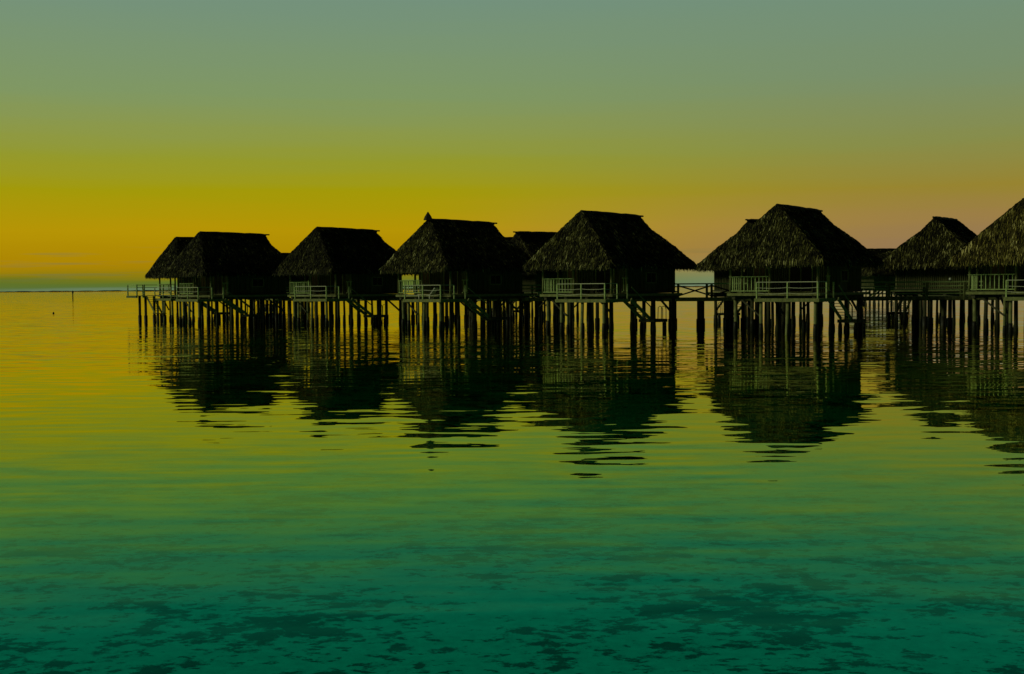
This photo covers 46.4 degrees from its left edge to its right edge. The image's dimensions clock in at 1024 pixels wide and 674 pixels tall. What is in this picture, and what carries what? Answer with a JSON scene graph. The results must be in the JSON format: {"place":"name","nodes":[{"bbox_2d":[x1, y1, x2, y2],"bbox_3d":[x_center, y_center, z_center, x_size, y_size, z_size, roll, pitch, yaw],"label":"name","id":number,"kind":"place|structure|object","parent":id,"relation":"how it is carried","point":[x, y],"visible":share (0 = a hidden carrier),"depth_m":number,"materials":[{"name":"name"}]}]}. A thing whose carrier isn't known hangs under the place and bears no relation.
{"place":"outdoors","nodes":[
{"label":"outdoors","id":0,"kind":"place"},
{"bbox_2d":[0,287,1023,620],"bbox_3d":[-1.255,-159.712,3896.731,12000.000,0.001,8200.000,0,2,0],"label":"water","id":1,"kind":"structure","parent":0,"point":[176,461],"depth_m":25.67,"materials":[{"name":"green liquid"}]},
{"bbox_2d":[126,237,252,321],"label":"bungalow","id":2,"kind":"object","parent":1,"relation":"in","point":[168,256],"visible":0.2,"depth_m":135.05,"materials":[{"name":"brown wood"}]},
{"bbox_2d":[189,277,195,294],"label":"door","id":3,"kind":"structure","parent":2,"relation":"in","point":[190,278],"depth_m":135.79,"materials":[{"name":"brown wood"}]},
{"bbox_2d":[164,231,301,324],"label":"bungalow","id":4,"kind":"object","parent":1,"relation":"in","point":[225,267],"visible":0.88,"depth_m":123.59,"materials":[{"name":"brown wood"}]},
{"bbox_2d":[201,276,205,286],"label":"window","id":5,"kind":"structure","parent":4,"relation":"in","point":[203,279],"depth_m":126.04,"materials":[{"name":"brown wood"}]},
{"bbox_2d":[214,276,222,294],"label":"door","id":6,"kind":"structure","parent":4,"relation":"in","point":[218,281],"depth_m":123.55,"materials":[{"name":"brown wood"}]},
{"bbox_2d":[252,278,263,286],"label":"window","id":7,"kind":"structure","parent":4,"relation":"in","point":[256,282],"depth_m":124.42,"materials":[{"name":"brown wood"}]},
{"bbox_2d":[255,253,314,310],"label":"bungalow","id":8,"kind":"object","parent":1,"relation":"in","point":[297,279],"visible":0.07,"depth_m":197.12,"materials":[{"name":"brown wood"}]},
{"bbox_2d":[273,226,418,326],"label":"bungalow","id":9,"kind":"object","parent":1,"relation":"in","point":[336,265],"visible":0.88,"depth_m":116.03,"materials":[{"name":"brown plant"}]},
{"bbox_2d":[312,274,318,285],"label":"window","id":10,"kind":"structure","parent":9,"relation":"in","point":[315,278],"depth_m":118.38,"materials":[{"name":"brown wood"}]},
{"bbox_2d":[330,274,343,293],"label":"door","id":11,"kind":"structure","parent":9,"relation":"in","point":[332,276],"depth_m":116.17,"materials":[{"name":"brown wood"}]},
{"bbox_2d":[372,277,382,285],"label":"window","id":12,"kind":"structure","parent":9,"relation":"in","point":[376,281],"depth_m":117.54,"materials":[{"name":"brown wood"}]},
{"bbox_2d":[5,286,705,291],"bbox_3d":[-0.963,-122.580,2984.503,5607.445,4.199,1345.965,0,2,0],"label":"sea","id":13,"kind":"structure","parent":1,"relation":"in","point":[176,290],"depth_m":3406.11,"materials":[{"name":"teal liquid"}]},
{"bbox_2d":[379,212,541,330],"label":"bungalow","id":14,"kind":"object","parent":1,"relation":"in","point":[462,262],"visible":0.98,"depth_m":103.66,"materials":[{"name":"brown plant"}]},
{"bbox_2d":[423,272,429,284],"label":"window","id":15,"kind":"structure","parent":14,"relation":"in","point":[426,277],"depth_m":106.11,"materials":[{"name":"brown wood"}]},
{"bbox_2d":[418,288,437,298],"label":"sun lounger","id":16,"kind":"object","parent":14,"relation":"on","point":[432,292],"visible":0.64,"depth_m":101.34,"materials":[{"name":"brown wood"}]},
{"bbox_2d":[443,271,458,293],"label":"door","id":17,"kind":"structure","parent":14,"relation":"in","point":[445,274],"depth_m":103.67,"materials":[{"name":"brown wood"}]},
{"bbox_2d":[489,274,501,284],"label":"window","id":18,"kind":"structure","parent":14,"relation":"in","point":[494,279],"depth_m":104.80,"materials":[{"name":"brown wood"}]},
{"bbox_2d":[477,237,550,316],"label":"bungalow","id":19,"kind":"object","parent":1,"relation":"in","point":[513,302],"visible":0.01,"depth_m":145.20,"materials":[{"name":"brown wood"}]},
{"bbox_2d":[492,231,587,320],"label":"bungalow","id":20,"kind":"object","parent":1,"relation":"in","point":[530,243],"visible":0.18,"depth_m":126.81,"materials":[{"name":"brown wood"}]},
{"bbox_2d":[522,210,698,333],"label":"bungalow","id":21,"kind":"object","parent":1,"relation":"in","point":[624,258],"visible":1,"depth_m":94.14,"materials":[{"name":"brown plant"}]},
{"bbox_2d":[567,269,577,282],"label":"window","id":22,"kind":"structure","parent":21,"relation":"in","point":[569,272],"depth_m":96.65,"materials":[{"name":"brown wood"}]},
{"bbox_2d":[591,282,598,293],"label":"chair","id":23,"kind":"object","parent":21,"relation":"on","point":[595,286],"visible":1,"depth_m":94.04,"materials":[{"name":"brown wood"}]},
{"bbox_2d":[595,269,614,293],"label":"door","id":24,"kind":"structure","parent":21,"relation":"in","point":[601,276],"depth_m":94.40,"materials":[{"name":"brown wood"}]},
{"bbox_2d":[646,272,656,282],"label":"window","id":25,"kind":"structure","parent":21,"relation":"in","point":[651,277],"depth_m":95.59,"materials":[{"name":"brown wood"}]},
{"bbox_2d":[246,281,994,328],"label":"boardwalk","id":26,"kind":"structure","parent":1,"relation":"in","point":[728,319],"depth_m":101.13,"materials":[{"name":"brown wood"}]},
{"bbox_2d":[694,219,822,325],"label":"bungalow","id":27,"kind":"object","parent":1,"relation":"in","point":[722,275],"visible":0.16,"depth_m":107.90,"materials":[{"name":"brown wood"}]},
{"bbox_2d":[709,204,884,335],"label":"bungalow","id":28,"kind":"object","parent":1,"relation":"in","point":[787,254],"visible":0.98,"depth_m":88.52,"materials":[{"name":"brown plant"}]},
{"bbox_2d":[753,267,766,281],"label":"window","id":29,"kind":"structure","parent":28,"relation":"in","point":[759,271],"depth_m":90.81,"materials":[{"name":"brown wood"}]},
{"bbox_2d":[789,266,812,292],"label":"door","id":30,"kind":"structure","parent":28,"relation":"in","point":[796,273],"depth_m":88.77,"materials":[{"name":"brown wood"}]},
{"bbox_2d":[840,270,848,281],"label":"window","id":31,"kind":"structure","parent":28,"relation":"in","point":[843,273],"depth_m":90.32,"materials":[{"name":"black glass"}]},
{"bbox_2d":[848,248,908,305],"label":"bungalow","id":32,"kind":"object","parent":1,"relation":"in","point":[871,275],"visible":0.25,"depth_m":197.22,"materials":[{"name":"brown wood"}]},
{"bbox_2d":[877,216,994,324],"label":"bungalow","id":33,"kind":"object","parent":1,"relation":"in","point":[931,248],"visible":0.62,"depth_m":104.88,"materials":[{"name":"brown plant"}]},
{"bbox_2d":[947,198,1023,334],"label":"bungalow","id":34,"kind":"object","parent":1,"relation":"in","point":[995,249],"visible":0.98,"depth_m":84.98,"materials":[{"name":"brown plant"}]},
{"bbox_2d":[990,264,1005,279],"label":"window","id":35,"kind":"structure","parent":34,"relation":"in","point":[996,269],"depth_m":86.97,"materials":[{"name":"black glass"}]},
{"bbox_2d":[0,576,1023,673],"bbox_3d":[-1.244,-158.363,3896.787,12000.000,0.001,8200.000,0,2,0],"label":"seabed","id":36,"kind":"structure","parent":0,"point":[748,628],"depth_m":17.06,"materials":[{"name":"teal sand"}]},
{"bbox_2d":[0,0,1023,290],"label":"sky","id":37,"kind":"structure","parent":0,"point":[128,128],"materials":[{"name":"yellow"}]}
]}

